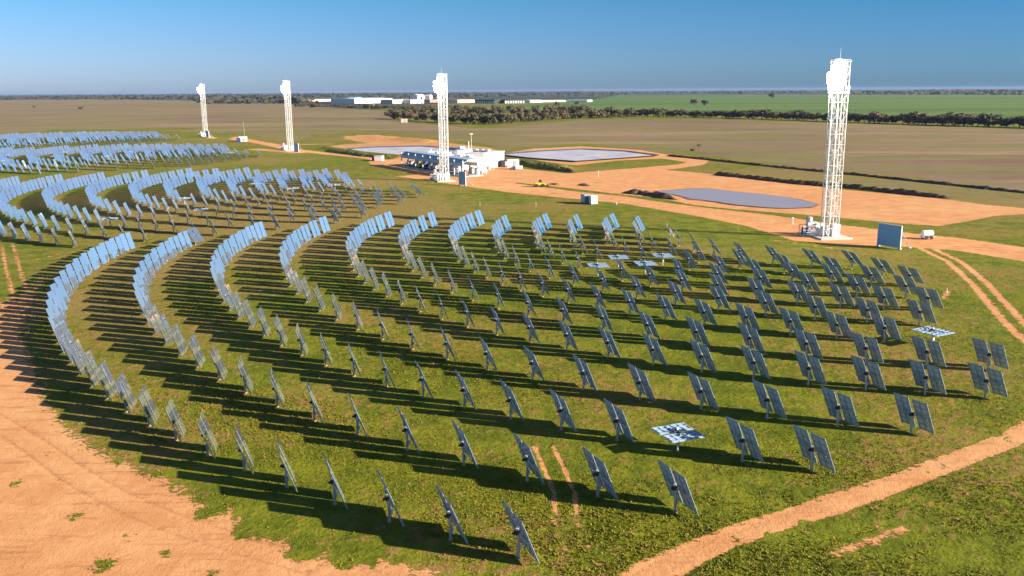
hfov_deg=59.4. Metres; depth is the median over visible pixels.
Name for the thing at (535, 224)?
heliostat
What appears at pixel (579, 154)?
pond
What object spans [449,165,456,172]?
plant machine
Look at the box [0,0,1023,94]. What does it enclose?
sky
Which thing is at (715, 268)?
heliostat
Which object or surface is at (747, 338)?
heliostat
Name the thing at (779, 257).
heliostat
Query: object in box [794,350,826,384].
heliostat
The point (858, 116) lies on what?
tree
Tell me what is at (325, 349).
heliostat
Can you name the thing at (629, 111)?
tree
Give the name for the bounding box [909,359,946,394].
heliostat
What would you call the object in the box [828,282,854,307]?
heliostat
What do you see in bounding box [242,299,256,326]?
heliostat
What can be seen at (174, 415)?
heliostat
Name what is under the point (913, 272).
heliostat
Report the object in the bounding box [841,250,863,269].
heliostat
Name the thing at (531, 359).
heliostat
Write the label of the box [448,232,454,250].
heliostat
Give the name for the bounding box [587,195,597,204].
equipment cabinet
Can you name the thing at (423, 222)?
heliostat
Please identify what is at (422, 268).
heliostat
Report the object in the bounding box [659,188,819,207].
pond
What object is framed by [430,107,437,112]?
tree
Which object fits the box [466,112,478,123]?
tree
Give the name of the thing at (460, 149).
plant annex
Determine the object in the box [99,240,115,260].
heliostat
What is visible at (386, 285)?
heliostat
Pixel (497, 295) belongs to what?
heliostat
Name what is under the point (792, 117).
tree
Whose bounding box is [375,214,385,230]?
heliostat
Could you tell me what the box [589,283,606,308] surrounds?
heliostat
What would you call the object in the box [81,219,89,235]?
heliostat
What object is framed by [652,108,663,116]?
tree
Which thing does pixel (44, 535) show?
dirt yard
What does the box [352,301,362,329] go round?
heliostat
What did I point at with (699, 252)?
heliostat
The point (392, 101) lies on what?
warehouse
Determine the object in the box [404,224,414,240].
heliostat
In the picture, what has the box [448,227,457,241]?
heliostat
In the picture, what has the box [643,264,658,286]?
heliostat
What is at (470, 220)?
heliostat
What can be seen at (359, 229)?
heliostat
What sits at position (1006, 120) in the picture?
tree
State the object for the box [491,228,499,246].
heliostat
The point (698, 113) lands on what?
tree
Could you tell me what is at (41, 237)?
heliostat
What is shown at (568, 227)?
heliostat
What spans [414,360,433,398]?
heliostat
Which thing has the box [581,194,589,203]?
equipment cabinet
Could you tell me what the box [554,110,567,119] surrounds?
tree
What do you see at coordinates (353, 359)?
heliostat
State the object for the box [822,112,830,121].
tree
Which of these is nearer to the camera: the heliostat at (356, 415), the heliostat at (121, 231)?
the heliostat at (356, 415)
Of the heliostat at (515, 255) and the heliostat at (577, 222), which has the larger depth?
the heliostat at (577, 222)
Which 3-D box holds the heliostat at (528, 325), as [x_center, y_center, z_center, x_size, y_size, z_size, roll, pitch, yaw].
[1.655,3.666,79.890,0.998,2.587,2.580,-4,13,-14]
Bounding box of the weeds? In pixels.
[0,256,1023,575]
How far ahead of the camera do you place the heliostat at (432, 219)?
147.65 m
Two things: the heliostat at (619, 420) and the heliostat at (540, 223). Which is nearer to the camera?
the heliostat at (619, 420)
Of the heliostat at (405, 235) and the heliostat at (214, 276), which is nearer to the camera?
the heliostat at (214, 276)
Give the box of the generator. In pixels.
[500,160,506,166]
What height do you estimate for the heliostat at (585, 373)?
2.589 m
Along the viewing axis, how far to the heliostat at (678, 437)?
55.51 m
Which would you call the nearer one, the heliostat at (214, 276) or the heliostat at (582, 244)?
the heliostat at (214, 276)
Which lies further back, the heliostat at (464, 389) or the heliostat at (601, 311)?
the heliostat at (601, 311)
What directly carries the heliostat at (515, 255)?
on the ground at (982, 155)
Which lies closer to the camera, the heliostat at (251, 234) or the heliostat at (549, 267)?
the heliostat at (549, 267)
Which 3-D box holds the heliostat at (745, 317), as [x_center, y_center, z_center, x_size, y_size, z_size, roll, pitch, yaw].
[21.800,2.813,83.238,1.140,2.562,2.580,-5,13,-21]
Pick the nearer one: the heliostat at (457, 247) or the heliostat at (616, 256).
the heliostat at (616, 256)
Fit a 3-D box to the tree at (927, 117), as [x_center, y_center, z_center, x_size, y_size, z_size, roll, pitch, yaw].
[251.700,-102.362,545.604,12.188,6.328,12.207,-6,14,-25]
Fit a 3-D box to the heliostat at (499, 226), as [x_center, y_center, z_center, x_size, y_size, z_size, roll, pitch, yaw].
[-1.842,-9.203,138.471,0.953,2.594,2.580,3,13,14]
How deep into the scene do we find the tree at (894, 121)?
562.97 m
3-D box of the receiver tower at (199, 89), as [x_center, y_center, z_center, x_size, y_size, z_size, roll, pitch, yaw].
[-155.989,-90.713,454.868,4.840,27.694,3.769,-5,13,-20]
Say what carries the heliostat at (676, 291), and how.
on the ground at (982, 155)
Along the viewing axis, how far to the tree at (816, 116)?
614.70 m
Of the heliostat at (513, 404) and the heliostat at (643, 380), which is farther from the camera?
the heliostat at (643, 380)
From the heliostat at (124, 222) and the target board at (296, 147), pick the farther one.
the target board at (296, 147)
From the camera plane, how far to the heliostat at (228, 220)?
149.17 m
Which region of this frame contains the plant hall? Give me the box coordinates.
[464,149,503,168]
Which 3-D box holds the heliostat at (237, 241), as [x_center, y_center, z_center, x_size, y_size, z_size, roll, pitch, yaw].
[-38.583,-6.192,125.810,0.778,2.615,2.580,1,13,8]
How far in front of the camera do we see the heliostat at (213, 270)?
102.86 m
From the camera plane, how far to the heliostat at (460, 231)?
137.94 m
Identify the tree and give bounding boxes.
[389,109,402,118]
[401,110,411,118]
[404,112,416,119]
[412,106,420,113]
[419,111,433,120]
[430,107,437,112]
[433,111,446,120]
[437,107,450,113]
[445,114,458,122]
[451,106,461,114]
[452,114,464,122]
[459,107,467,113]
[460,115,472,123]
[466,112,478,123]
[472,112,485,123]
[473,106,481,113]
[480,114,495,123]
[481,108,488,114]
[486,115,500,123]
[487,108,497,114]
[496,113,512,123]
[506,104,514,110]
[510,115,517,122]
[511,106,522,114]
[514,111,523,120]
[520,112,533,121]
[530,114,540,120]
[532,107,541,111]
[532,111,548,120]
[547,105,556,111]
[549,112,558,119]
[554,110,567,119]
[557,105,568,111]
[571,106,583,111]
[575,112,587,118]
[589,108,605,117]
[606,108,623,117]
[624,107,634,116]
[640,109,648,115]
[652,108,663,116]
[671,109,684,116]
[685,110,696,116]
[692,110,704,117]
[715,110,727,116]
[721,111,731,117]
[733,109,743,116]
[739,110,753,118]
[752,109,771,118]
[760,110,771,118]
[771,112,780,118]
[782,110,793,118]
[787,112,799,119]
[792,110,806,119]
[800,112,809,120]
[807,112,820,120]
[811,113,821,120]
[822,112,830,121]
[832,110,849,120]
[851,113,864,122]
[863,115,875,122]
[866,111,887,122]
[886,115,895,123]
[890,115,902,123]
[895,112,909,123]
[908,111,928,124]
[917,114,933,124]
[928,114,944,124]
[941,112,964,125]
[953,114,975,125]
[962,113,978,125]
[965,116,980,125]
[973,116,981,125]
[978,112,993,126]
[989,114,1003,126]
[994,120,1007,125]
[996,117,1011,126]
[1008,116,1019,126]
[1016,116,1023,127]
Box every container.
[374,155,383,160]
[507,159,518,168]
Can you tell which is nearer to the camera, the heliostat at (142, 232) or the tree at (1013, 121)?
the heliostat at (142, 232)
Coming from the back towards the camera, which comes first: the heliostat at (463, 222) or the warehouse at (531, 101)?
the warehouse at (531, 101)
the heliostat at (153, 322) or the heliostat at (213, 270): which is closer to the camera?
the heliostat at (153, 322)
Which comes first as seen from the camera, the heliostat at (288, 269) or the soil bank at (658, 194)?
the heliostat at (288, 269)
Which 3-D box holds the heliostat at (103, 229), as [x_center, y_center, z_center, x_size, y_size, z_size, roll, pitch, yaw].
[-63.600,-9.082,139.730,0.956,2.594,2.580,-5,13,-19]
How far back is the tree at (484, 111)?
817.82 m
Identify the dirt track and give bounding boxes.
[7,257,1023,511]
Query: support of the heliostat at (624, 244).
on the ground at (982, 155)
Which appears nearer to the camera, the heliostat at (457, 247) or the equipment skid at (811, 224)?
the heliostat at (457, 247)
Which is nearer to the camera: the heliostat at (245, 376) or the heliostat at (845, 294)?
the heliostat at (245, 376)
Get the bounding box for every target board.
[294,143,302,151]
[458,171,472,185]
[876,223,910,249]
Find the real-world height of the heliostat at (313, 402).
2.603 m
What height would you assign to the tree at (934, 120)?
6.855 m
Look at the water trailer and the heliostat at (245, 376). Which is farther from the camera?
the water trailer
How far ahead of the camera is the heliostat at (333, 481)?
48.56 m
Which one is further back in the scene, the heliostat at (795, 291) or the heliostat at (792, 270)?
the heliostat at (792, 270)
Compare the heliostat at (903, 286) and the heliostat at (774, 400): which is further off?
the heliostat at (903, 286)
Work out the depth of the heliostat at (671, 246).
120.74 m
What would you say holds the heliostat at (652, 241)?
on the ground at (982, 155)
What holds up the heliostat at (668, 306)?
on the ground at (982, 155)
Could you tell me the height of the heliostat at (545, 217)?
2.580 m
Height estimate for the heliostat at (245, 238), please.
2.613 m
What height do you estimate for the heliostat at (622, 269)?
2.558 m
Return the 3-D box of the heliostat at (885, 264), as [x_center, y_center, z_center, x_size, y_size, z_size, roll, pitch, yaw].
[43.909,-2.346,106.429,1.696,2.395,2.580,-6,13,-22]
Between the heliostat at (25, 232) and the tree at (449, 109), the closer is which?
the heliostat at (25, 232)
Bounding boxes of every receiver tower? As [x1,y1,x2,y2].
[197,84,210,136]
[281,81,293,150]
[433,74,455,181]
[809,52,852,239]
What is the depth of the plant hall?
260.88 m
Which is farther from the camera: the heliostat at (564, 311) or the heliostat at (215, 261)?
the heliostat at (215, 261)
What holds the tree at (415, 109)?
on the ground at (982, 155)
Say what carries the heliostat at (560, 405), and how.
on the ground at (982, 155)
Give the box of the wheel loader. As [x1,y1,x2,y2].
[534,180,549,186]
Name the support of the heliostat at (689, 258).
on the ground at (982, 155)
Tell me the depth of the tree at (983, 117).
511.04 m
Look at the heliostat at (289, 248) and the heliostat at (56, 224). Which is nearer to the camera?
the heliostat at (289, 248)
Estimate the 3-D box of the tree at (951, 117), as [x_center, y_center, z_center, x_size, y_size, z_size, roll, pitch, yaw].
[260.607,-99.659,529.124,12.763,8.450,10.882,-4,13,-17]
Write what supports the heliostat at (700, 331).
on the ground at (982, 155)
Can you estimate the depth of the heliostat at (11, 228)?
139.01 m
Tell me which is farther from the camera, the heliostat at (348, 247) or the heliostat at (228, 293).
the heliostat at (348, 247)
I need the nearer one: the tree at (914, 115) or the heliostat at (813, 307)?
the heliostat at (813, 307)
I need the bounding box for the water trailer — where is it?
[919,230,935,238]
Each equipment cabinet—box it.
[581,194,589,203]
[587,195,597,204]
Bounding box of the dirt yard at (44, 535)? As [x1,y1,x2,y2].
[0,135,1023,575]
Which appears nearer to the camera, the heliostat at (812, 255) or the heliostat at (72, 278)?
the heliostat at (72, 278)
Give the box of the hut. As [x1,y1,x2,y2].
[239,136,246,141]
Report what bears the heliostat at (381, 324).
on the ground at (982, 155)
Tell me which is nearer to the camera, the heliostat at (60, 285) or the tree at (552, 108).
the heliostat at (60, 285)
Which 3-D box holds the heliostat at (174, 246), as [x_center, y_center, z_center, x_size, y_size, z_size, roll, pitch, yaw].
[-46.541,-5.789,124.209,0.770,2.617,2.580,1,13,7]
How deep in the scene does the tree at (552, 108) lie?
804.96 m
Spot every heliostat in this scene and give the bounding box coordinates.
[0,221,6,236]
[7,222,17,238]
[20,224,30,240]
[27,211,37,225]
[35,225,44,242]
[38,213,47,228]
[45,295,66,317]
[46,303,67,329]
[47,287,67,310]
[48,311,62,330]
[49,280,69,302]
[51,215,59,230]
[51,227,60,244]
[52,320,69,352]
[54,273,73,295]
[58,329,78,363]
[59,267,78,289]
[65,217,73,231]
[65,261,84,282]
[68,229,77,246]
[68,339,90,374]
[73,256,90,276]
[80,349,99,386]
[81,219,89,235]
[81,250,98,271]
[89,245,106,266]
[95,360,116,399]
[99,221,107,237]
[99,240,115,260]
[101,217,117,225]
[109,236,124,255]
[114,372,136,412]
[118,223,125,237]
[119,232,134,250]
[120,213,127,227]
[132,279,149,299]
[133,271,150,292]
[134,287,146,313]
[135,215,142,229]
[135,264,151,285]
[137,384,159,427]
[139,224,146,241]
[139,258,155,278]
[139,295,154,323]
[144,252,160,272]
[145,304,164,333]
[151,246,166,265]
[152,216,158,231]
[156,313,172,344]
[159,241,174,260]
[165,397,185,441]
[168,235,182,254]
[170,323,187,355]
[177,231,192,249]
[186,227,203,244]
[188,333,205,367]
[197,410,216,457]
[208,219,217,235]
[209,258,224,277]
[210,264,221,277]
[210,344,227,380]
[211,253,225,271]
[212,270,222,295]
[214,247,227,266]
[216,277,226,302]
[218,242,232,261]
[222,284,234,310]
[223,238,236,256]
[224,212,232,227]
[229,233,243,252]
[231,291,244,318]
[235,425,253,474]
[237,229,249,247]
[237,356,252,394]
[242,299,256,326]
[245,225,257,242]
[247,213,253,225]
[254,221,266,238]
[256,306,270,336]
[270,214,280,229]
[270,368,284,408]
[274,315,287,346]
[277,439,297,491]
[278,250,291,267]
[279,244,291,261]
[280,256,287,278]
[282,238,294,256]
[284,263,293,285]
[286,234,298,251]
[290,270,302,293]
[292,228,304,247]
[295,323,307,355]
[300,224,311,241]
[300,276,312,302]
[306,380,322,421]
[308,220,320,236]
[314,285,325,310]
[318,216,329,232]
[320,332,331,365]
[323,453,347,508]
[328,208,339,223]
[331,293,341,319]
[345,239,355,254]
[346,244,352,264]
[347,234,357,251]
[347,342,361,376]
[348,249,357,270]
[349,230,360,246]
[349,393,367,436]
[352,254,362,276]
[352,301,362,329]
[354,226,365,242]
[359,260,370,282]
[360,222,370,239]
[367,218,377,234]
[369,266,379,289]
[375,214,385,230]
[377,309,388,339]
[377,468,404,526]
[379,351,394,386]
[382,272,391,296]
[384,211,394,227]
[397,279,406,303]
[397,407,419,452]
[398,233,408,252]
[398,238,405,257]
[400,228,410,244]
[402,244,410,264]
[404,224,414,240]
[406,318,419,349]
[408,249,417,270]
[410,219,420,236]
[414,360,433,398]
[415,287,425,311]
[418,215,427,231]
[418,255,426,277]
[427,211,437,227]
[431,262,439,284]
[435,484,468,543]
[436,292,447,319]
[440,327,455,359]
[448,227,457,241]
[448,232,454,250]
[448,269,456,292]
[450,224,459,239]
[450,236,457,255]
[452,419,478,468]
[454,220,463,235]
[454,241,462,260]
[455,370,475,408]
[459,216,469,232]
[461,246,469,266]
[461,298,474,326]
[466,213,476,228]
[468,276,478,300]
[471,250,478,271]
[474,210,484,225]
[479,336,496,370]
[483,256,491,277]
[490,306,504,334]
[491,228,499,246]
[492,223,500,239]
[493,283,504,308]
[494,233,502,252]
[495,219,504,235]
[497,261,506,284]
[500,379,523,419]
[501,215,511,231]
[501,238,509,258]
[502,499,539,563]
[512,245,519,264]
[513,433,543,483]
[516,267,526,290]
[522,290,536,316]
[522,313,539,342]
[523,345,544,380]
[526,251,534,271]
[531,225,538,242]
[532,220,541,234]
[533,229,540,247]
[536,217,545,232]
[537,272,549,296]
[539,233,546,252]
[542,213,551,229]
[544,256,554,278]
[547,238,554,257]
[549,389,576,431]
[556,296,572,323]
[558,244,566,263]
[558,319,577,350]
[562,278,576,302]
[566,224,574,241]
[567,219,576,234]
[568,262,580,285]
[570,229,578,246]
[573,214,582,230]
[573,354,596,390]
[574,249,583,269]
[579,234,587,253]
[582,446,617,498]
[587,262,609,275]
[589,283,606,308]
[593,240,602,259]
[595,303,613,331]
[596,268,610,291]
[598,326,620,357]
[601,221,609,238]
[603,217,612,232]
[603,226,611,243]
[603,398,634,442]
[607,254,628,266]
[609,213,619,229]
[610,230,617,248]
[616,259,629,280]
[621,235,629,253]
[621,288,638,314]
[628,363,654,400]
[629,274,645,298]
[632,221,638,237]
[633,261,657,273]
[635,216,644,230]
[636,240,647,259]
[637,226,644,243]
[637,310,659,338]
[642,333,666,365]
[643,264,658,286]
[648,232,657,250]
[650,422,705,451]
[652,253,673,264]
[656,293,676,319]
[658,459,697,513]
[665,237,676,255]
[666,223,674,239]
[667,280,685,304]
[671,257,686,279]
[674,228,683,245]
[674,268,691,291]
[682,249,697,270]
[686,316,709,345]
[687,371,718,409]
[689,233,696,251]
[690,339,716,372]
[692,242,706,262]
[694,298,717,325]
[707,237,721,254]
[709,263,727,283]
[709,273,728,295]
[709,285,730,310]
[712,254,729,273]
[726,416,763,462]
[732,249,748,268]
[733,241,749,258]
[735,303,759,329]
[738,322,764,352]
[741,345,770,378]
[746,258,760,278]
[746,276,765,300]
[751,267,772,288]
[752,379,786,418]
[755,289,778,315]
[764,245,778,264]
[775,253,791,273]
[778,306,805,335]
[782,260,800,280]
[786,280,806,304]
[793,327,822,358]
[793,424,834,471]
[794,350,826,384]
[797,271,820,293]
[802,248,821,267]
[804,293,826,319]
[821,263,844,282]
[821,386,858,426]
[822,256,844,273]
[824,310,852,339]
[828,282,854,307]
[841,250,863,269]
[845,273,870,296]
[851,332,883,364]
[851,355,885,390]
[854,296,881,323]
[859,264,884,286]
[870,257,894,277]
[870,313,901,342]
[871,285,898,309]
[893,275,917,297]
[893,392,934,433]
[897,265,924,283]
[906,299,936,325]
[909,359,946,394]
[911,335,945,368]
[912,326,954,340]
[914,286,943,308]
[968,362,1007,398]
[972,338,1008,370]
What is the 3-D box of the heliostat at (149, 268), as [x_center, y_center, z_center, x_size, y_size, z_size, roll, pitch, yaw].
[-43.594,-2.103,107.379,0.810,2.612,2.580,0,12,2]
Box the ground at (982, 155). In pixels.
[0,89,1023,575]
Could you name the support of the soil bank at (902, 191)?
on the ground at (982, 155)
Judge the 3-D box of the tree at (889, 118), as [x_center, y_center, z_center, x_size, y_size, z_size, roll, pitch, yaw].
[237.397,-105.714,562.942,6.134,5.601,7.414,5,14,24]
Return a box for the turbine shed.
[400,149,483,176]
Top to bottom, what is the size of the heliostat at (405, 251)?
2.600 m
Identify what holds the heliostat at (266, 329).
on the ground at (982, 155)
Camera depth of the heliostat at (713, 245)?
120.63 m
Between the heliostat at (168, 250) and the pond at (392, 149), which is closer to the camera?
the heliostat at (168, 250)
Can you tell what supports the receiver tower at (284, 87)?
on the dirt road
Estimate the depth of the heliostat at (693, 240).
124.25 m
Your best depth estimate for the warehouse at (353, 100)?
1672.92 m
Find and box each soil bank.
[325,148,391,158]
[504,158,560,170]
[556,165,575,172]
[622,189,676,199]
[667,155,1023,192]
[713,171,952,198]
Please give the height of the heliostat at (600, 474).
2.594 m
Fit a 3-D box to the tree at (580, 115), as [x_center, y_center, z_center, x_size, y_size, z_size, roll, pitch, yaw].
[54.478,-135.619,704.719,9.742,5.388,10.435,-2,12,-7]
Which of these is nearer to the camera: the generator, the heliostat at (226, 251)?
the heliostat at (226, 251)
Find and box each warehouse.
[306,99,330,101]
[331,98,391,103]
[380,99,405,103]
[403,99,423,103]
[412,94,423,98]
[422,99,445,102]
[444,99,474,102]
[525,100,541,102]
[542,100,565,101]
[566,100,591,101]
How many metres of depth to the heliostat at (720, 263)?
108.37 m
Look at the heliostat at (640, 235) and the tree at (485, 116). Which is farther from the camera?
the tree at (485, 116)
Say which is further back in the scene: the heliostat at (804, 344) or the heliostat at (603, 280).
the heliostat at (603, 280)
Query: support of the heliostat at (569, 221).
on the ground at (982, 155)
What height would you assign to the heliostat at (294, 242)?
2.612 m
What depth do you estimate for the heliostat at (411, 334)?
78.00 m
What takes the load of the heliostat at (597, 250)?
on the ground at (982, 155)
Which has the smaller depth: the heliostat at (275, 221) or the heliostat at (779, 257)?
the heliostat at (779, 257)
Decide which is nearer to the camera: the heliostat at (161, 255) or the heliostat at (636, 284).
the heliostat at (636, 284)
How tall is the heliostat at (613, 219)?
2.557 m
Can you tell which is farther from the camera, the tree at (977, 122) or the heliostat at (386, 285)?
the tree at (977, 122)
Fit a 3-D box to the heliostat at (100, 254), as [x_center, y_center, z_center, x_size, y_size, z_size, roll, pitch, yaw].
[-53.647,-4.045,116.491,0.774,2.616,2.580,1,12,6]
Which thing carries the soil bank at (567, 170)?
on the ground at (982, 155)
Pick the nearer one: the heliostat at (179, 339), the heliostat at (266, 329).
the heliostat at (179, 339)
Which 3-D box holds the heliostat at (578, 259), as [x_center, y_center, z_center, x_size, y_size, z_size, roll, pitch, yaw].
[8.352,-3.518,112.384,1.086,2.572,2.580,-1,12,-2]
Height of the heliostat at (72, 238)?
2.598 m
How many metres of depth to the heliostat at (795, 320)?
81.50 m
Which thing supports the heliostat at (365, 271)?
on the ground at (982, 155)
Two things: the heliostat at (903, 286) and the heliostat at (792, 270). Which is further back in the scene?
the heliostat at (792, 270)
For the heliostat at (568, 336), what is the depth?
77.30 m
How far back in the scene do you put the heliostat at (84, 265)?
109.43 m
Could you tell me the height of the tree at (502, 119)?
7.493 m
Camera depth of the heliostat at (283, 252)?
112.37 m
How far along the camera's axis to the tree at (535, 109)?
801.65 m
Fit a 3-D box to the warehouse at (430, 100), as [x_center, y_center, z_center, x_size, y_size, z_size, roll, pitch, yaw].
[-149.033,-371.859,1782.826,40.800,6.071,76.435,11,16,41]
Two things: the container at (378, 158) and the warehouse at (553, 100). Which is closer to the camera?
the container at (378, 158)
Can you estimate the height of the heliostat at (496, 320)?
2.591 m
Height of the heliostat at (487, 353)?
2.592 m
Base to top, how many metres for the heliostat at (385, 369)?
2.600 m
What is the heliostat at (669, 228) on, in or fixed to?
on the ground at (982, 155)
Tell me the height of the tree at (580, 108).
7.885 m
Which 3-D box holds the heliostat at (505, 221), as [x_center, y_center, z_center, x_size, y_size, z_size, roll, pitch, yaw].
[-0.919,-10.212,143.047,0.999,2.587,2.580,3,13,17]
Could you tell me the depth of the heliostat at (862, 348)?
72.90 m
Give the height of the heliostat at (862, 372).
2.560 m
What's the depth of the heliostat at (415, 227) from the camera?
138.86 m
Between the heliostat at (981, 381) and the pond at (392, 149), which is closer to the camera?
the heliostat at (981, 381)
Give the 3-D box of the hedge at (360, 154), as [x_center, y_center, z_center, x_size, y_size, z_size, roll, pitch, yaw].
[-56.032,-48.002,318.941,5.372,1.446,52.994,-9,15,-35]
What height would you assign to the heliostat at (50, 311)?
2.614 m
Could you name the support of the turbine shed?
on the dirt yard at (44, 535)
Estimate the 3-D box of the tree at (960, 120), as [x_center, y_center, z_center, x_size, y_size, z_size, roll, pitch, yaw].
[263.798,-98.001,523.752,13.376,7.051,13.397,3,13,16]
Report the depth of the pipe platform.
239.11 m
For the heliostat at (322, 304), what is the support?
on the ground at (982, 155)
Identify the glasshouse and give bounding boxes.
[475,99,501,103]
[502,99,524,102]
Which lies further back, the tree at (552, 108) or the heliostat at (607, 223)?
the tree at (552, 108)
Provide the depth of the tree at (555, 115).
672.95 m
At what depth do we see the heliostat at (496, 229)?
134.16 m
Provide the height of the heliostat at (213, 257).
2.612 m
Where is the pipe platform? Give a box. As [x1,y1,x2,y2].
[463,157,486,174]
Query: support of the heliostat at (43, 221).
on the ground at (982, 155)
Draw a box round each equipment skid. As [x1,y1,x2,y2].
[280,143,290,149]
[429,169,444,179]
[797,216,828,235]
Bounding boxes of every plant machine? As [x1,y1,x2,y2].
[416,160,423,167]
[423,162,428,168]
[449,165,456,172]
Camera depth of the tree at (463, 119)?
609.52 m
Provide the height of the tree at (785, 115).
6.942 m
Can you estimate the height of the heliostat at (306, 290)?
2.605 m
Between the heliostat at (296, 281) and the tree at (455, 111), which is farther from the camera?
the tree at (455, 111)
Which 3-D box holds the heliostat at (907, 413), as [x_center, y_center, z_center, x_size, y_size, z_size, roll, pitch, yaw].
[26.025,8.279,58.244,1.083,2.573,2.580,-7,14,-26]
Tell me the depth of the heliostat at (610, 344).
75.00 m
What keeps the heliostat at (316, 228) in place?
on the ground at (982, 155)
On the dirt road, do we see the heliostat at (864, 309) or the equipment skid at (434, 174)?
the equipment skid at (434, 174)
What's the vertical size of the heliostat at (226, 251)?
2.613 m
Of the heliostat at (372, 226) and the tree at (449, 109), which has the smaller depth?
the heliostat at (372, 226)
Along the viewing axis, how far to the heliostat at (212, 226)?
140.74 m
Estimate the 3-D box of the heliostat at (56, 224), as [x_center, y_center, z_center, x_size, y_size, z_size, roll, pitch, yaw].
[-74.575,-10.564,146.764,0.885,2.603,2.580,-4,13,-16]
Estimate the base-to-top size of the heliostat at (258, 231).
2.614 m
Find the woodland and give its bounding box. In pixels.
[0,89,1023,103]
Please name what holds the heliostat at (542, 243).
on the ground at (982, 155)
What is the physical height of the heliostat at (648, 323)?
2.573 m
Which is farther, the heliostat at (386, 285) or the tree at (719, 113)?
the tree at (719, 113)
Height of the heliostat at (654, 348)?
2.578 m
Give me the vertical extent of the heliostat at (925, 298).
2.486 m
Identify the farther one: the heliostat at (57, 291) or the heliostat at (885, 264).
the heliostat at (885, 264)
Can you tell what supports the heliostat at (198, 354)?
on the ground at (982, 155)
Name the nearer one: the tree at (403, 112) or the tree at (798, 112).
the tree at (798, 112)
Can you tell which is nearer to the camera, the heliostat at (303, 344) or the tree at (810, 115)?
the heliostat at (303, 344)
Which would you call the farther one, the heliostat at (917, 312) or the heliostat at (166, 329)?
the heliostat at (917, 312)
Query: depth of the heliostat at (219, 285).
95.33 m
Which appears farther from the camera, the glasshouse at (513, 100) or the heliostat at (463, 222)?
the glasshouse at (513, 100)
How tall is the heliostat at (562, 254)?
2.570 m
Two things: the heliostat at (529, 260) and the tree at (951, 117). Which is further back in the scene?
the tree at (951, 117)
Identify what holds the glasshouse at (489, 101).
on the ground at (982, 155)
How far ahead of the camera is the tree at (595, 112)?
709.44 m
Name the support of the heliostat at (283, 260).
on the ground at (982, 155)
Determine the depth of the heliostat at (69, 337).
74.32 m
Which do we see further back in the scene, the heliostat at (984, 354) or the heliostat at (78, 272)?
the heliostat at (78, 272)
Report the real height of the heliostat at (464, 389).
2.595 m
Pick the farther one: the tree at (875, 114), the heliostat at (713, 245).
the tree at (875, 114)
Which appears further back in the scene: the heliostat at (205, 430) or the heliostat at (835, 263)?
the heliostat at (835, 263)
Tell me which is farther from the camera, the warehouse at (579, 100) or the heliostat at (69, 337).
the warehouse at (579, 100)
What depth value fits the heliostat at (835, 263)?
106.81 m
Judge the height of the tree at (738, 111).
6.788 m
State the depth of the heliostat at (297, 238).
129.80 m
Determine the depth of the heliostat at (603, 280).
99.62 m
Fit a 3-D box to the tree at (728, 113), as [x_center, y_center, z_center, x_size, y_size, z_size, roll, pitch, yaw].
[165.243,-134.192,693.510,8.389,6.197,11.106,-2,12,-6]
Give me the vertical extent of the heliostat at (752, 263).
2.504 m
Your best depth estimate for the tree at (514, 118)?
617.45 m
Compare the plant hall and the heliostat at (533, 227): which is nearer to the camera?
the heliostat at (533, 227)
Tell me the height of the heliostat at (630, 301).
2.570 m
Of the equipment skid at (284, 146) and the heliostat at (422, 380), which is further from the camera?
the equipment skid at (284, 146)
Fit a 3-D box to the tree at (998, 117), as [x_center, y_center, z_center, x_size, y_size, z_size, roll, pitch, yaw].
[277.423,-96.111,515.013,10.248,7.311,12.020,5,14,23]
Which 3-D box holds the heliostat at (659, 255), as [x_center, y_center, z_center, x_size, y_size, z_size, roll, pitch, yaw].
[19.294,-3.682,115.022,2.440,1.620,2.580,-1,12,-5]
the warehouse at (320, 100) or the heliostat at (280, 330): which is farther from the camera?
the warehouse at (320, 100)
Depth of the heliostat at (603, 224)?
135.96 m
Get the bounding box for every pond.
[346,145,454,154]
[504,148,658,161]
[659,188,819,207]
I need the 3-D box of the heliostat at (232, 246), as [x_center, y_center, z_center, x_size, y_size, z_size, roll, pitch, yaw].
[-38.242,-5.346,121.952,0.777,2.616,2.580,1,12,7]
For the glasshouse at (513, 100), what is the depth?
1558.32 m
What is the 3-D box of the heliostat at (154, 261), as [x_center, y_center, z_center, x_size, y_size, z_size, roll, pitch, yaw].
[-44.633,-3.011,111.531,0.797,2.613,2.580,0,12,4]
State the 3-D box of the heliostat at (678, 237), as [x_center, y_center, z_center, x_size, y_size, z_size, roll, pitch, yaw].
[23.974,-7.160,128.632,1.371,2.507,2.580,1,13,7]
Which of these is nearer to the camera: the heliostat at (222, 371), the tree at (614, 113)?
the heliostat at (222, 371)
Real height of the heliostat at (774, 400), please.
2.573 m
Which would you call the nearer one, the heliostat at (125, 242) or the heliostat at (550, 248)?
the heliostat at (550, 248)
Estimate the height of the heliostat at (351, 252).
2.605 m
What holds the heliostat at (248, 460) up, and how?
on the ground at (982, 155)
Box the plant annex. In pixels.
[443,141,474,153]
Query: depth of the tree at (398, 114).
716.35 m
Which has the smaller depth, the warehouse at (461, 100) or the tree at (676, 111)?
the tree at (676, 111)
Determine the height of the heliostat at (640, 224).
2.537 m
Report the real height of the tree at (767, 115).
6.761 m
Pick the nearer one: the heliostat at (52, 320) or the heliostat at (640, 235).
the heliostat at (52, 320)
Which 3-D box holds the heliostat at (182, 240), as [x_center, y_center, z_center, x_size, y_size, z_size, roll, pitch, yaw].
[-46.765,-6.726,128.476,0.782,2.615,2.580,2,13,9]
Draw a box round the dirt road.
[234,137,1023,575]
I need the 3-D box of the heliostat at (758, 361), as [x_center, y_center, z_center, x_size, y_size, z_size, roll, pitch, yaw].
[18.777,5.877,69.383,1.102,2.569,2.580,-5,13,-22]

